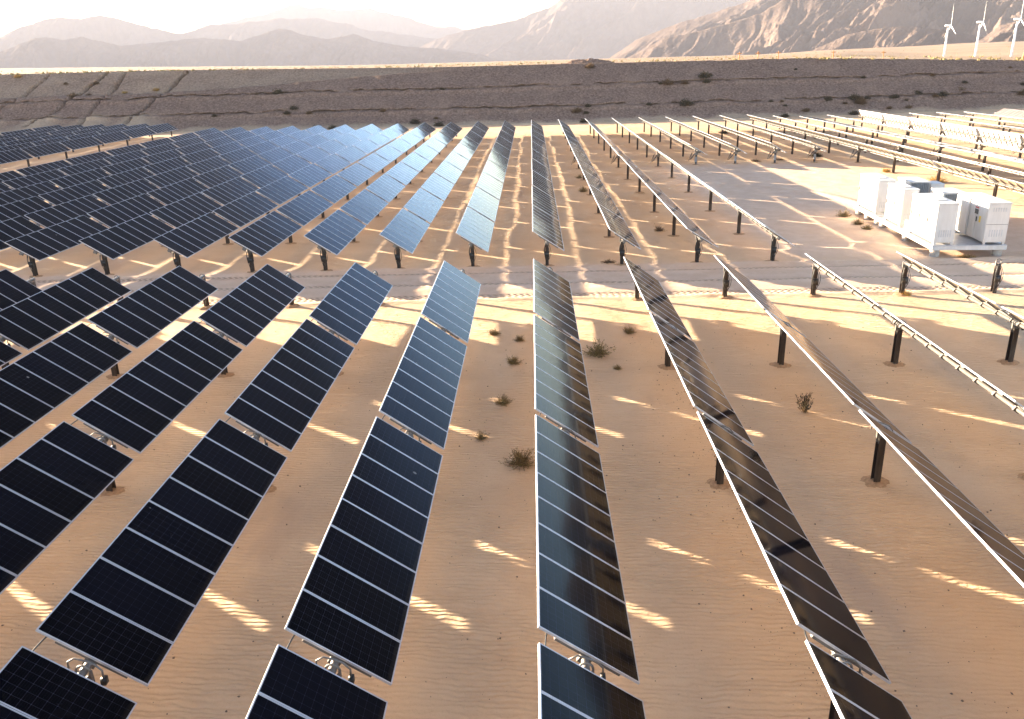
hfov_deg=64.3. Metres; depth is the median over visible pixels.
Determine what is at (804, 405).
bush
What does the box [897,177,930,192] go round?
transformer
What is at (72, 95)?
desert bush
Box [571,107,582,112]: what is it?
desert bush
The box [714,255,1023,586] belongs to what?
solar tracker row
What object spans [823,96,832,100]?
desert bush
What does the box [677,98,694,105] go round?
desert bush
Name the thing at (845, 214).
desert bush
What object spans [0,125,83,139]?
solar tracker row
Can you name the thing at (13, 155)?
solar tracker row
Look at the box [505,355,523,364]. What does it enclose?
desert bush
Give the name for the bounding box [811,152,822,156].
desert bush
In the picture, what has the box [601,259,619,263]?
desert bush
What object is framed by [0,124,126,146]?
solar tracker row
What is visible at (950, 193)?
transformer
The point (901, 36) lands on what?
mountain
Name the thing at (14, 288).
solar tracker row
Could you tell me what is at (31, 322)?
solar tracker row
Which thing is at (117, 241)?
solar tracker row
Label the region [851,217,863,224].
desert bush
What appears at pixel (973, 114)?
solar tracker row
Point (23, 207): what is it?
solar tracker row
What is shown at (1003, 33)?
mountain
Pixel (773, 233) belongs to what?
solar tracker row
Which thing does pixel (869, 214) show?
equipment skid
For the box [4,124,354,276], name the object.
solar tracker row
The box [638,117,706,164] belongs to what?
solar tracker row
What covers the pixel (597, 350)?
desert bush
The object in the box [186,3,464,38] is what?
mountain
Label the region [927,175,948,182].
desert bush
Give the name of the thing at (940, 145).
solar tracker row
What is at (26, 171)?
solar tracker row
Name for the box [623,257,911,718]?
solar tracker row
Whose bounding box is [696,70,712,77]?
desert bush
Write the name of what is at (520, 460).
desert bush
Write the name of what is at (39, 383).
solar tracker row
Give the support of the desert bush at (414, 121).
on the embankment
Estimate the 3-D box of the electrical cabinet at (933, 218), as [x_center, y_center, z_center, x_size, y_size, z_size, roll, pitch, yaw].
[22.689,-7.643,44.015,1.110,2.219,3.510,0,20,4]
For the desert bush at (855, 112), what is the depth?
141.30 m
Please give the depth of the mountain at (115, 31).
6503.36 m
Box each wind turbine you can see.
[943,7,955,56]
[974,2,986,56]
[1010,1,1023,56]
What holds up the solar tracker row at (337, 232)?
on the ground
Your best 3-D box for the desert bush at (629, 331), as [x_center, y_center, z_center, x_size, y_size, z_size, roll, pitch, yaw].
[4.656,-1.212,32.267,0.602,0.409,0.625,-14,23,-30]
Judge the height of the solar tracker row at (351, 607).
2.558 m
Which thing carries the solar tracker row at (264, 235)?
on the ground
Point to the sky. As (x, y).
(173, 16)
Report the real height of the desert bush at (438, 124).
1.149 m
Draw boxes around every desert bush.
[68,92,77,98]
[271,88,283,93]
[289,105,299,109]
[410,118,419,123]
[432,121,445,126]
[471,430,487,441]
[488,329,500,335]
[491,394,513,406]
[498,447,534,470]
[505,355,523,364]
[512,334,524,340]
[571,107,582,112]
[582,338,615,358]
[583,62,596,67]
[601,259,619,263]
[623,326,635,333]
[653,223,663,230]
[660,77,673,84]
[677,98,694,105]
[680,79,689,83]
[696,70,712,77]
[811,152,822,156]
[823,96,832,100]
[835,208,851,216]
[847,93,862,99]
[847,109,859,114]
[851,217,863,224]
[854,97,867,104]
[861,224,871,229]
[881,168,891,171]
[902,290,911,295]
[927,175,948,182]
[937,90,949,96]
[954,254,976,257]
[1015,89,1023,94]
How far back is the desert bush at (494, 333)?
32.50 m
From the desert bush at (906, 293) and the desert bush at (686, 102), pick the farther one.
the desert bush at (686, 102)
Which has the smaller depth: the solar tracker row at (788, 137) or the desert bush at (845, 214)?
the desert bush at (845, 214)
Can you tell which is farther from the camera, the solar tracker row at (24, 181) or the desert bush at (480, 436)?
the solar tracker row at (24, 181)
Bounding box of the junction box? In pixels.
[904,220,909,229]
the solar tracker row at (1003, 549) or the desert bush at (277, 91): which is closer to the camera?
the solar tracker row at (1003, 549)
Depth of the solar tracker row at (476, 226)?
54.84 m
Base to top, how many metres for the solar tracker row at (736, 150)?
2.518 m
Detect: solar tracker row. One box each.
[0,123,150,158]
[0,123,177,166]
[0,124,105,145]
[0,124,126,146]
[0,125,61,135]
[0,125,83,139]
[0,125,327,250]
[0,126,273,205]
[0,126,300,221]
[0,127,247,192]
[0,128,225,186]
[0,262,392,718]
[0,264,304,594]
[0,266,217,448]
[0,267,131,368]
[0,269,41,310]
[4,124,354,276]
[79,124,382,274]
[153,123,408,266]
[228,123,435,272]
[245,260,480,718]
[304,122,461,270]
[380,121,488,267]
[456,121,515,266]
[531,120,563,266]
[533,259,645,718]
[558,119,640,265]
[586,119,717,262]
[612,118,794,260]
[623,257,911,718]
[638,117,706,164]
[666,117,746,163]
[693,116,786,163]
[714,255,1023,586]
[720,115,826,162]
[748,115,1023,196]
[775,116,1023,185]
[800,116,1023,171]
[805,253,1023,479]
[829,115,1023,170]
[858,110,1023,157]
[893,252,1023,364]
[911,113,1023,131]
[936,112,1023,130]
[966,112,1023,127]
[992,108,1023,122]
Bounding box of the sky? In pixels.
[0,0,558,36]
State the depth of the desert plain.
652.61 m
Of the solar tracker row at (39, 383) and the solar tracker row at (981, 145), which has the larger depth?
the solar tracker row at (981, 145)
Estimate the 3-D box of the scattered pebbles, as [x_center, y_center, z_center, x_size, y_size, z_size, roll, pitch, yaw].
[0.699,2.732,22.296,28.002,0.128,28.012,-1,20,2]
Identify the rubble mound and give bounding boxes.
[567,58,614,63]
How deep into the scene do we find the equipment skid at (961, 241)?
43.15 m
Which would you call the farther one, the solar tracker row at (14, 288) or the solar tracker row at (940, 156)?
the solar tracker row at (940, 156)
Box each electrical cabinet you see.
[858,173,896,213]
[884,183,919,226]
[908,193,959,244]
[928,181,944,192]
[955,192,1012,244]
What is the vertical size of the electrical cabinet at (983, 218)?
2.174 m
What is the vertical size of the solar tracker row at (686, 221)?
2.544 m
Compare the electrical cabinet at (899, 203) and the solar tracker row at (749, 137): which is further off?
the solar tracker row at (749, 137)
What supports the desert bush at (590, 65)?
on the embankment
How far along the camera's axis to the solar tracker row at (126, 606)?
16.05 m
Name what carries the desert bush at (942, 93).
on the embankment
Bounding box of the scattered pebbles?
[1,309,1019,718]
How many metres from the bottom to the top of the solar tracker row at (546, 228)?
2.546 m
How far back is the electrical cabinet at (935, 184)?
52.58 m
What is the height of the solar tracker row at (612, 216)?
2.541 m
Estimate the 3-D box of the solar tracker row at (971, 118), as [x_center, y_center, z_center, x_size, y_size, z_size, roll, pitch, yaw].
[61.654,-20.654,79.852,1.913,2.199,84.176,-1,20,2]
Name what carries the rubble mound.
on the desert plain
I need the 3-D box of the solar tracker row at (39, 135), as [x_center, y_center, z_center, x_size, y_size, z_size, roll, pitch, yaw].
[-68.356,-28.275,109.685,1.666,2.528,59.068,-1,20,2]
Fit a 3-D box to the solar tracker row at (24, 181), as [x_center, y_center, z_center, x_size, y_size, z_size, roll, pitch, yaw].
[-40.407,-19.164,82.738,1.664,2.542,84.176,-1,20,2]
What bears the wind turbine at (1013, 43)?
on the desert plain
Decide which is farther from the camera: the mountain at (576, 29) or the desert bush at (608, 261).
the mountain at (576, 29)
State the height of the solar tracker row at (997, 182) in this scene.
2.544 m
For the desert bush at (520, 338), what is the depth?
31.72 m
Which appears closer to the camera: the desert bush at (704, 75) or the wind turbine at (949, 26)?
the desert bush at (704, 75)
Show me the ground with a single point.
(910, 560)
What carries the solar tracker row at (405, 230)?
on the ground
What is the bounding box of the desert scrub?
[0,47,1023,74]
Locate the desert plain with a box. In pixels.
[0,41,1023,73]
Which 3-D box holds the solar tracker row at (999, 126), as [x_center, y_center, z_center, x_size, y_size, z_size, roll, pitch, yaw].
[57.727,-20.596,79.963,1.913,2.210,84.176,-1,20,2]
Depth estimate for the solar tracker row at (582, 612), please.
15.56 m
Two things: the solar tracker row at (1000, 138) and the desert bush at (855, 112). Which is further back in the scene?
the desert bush at (855, 112)
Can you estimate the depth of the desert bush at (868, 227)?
50.08 m
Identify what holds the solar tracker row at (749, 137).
on the ground
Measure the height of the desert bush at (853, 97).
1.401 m
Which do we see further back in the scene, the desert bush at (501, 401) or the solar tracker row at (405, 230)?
the solar tracker row at (405, 230)
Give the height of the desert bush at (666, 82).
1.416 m
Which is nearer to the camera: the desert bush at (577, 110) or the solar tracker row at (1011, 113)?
the solar tracker row at (1011, 113)
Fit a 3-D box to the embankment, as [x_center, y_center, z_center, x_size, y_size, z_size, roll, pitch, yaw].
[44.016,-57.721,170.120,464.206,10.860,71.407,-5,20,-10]
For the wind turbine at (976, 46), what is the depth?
492.29 m
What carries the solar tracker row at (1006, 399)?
on the ground
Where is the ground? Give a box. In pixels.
[0,108,1023,718]
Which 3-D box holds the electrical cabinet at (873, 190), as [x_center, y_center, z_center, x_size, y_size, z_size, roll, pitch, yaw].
[23.433,-10.730,52.496,1.140,2.149,3.460,0,20,4]
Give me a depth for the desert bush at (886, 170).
73.35 m
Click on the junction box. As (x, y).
(906, 226)
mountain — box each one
[0,15,435,51]
[0,29,495,67]
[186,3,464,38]
[421,0,748,60]
[611,0,780,57]
[628,0,1023,57]
[812,26,983,50]
[978,19,1023,42]
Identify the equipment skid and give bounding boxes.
[854,204,884,224]
[877,217,1006,256]
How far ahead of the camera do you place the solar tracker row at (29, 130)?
128.86 m
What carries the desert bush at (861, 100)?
on the embankment
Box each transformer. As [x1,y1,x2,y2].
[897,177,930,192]
[930,188,963,201]
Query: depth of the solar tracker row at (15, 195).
75.50 m
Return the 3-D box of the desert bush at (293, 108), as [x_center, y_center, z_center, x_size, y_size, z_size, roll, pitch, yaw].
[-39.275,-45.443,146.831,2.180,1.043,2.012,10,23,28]
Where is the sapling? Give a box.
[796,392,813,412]
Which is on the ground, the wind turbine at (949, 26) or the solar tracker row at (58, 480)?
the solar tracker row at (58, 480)
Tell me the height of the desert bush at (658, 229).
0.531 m
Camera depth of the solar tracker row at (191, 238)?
55.99 m
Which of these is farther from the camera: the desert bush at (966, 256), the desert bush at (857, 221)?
the desert bush at (857, 221)
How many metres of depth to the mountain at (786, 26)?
1908.71 m
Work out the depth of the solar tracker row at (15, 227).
61.91 m
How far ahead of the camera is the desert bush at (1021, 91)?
149.32 m
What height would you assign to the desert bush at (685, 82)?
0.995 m
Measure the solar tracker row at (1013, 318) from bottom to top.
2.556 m
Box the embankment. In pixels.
[0,58,1023,135]
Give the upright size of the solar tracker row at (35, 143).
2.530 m

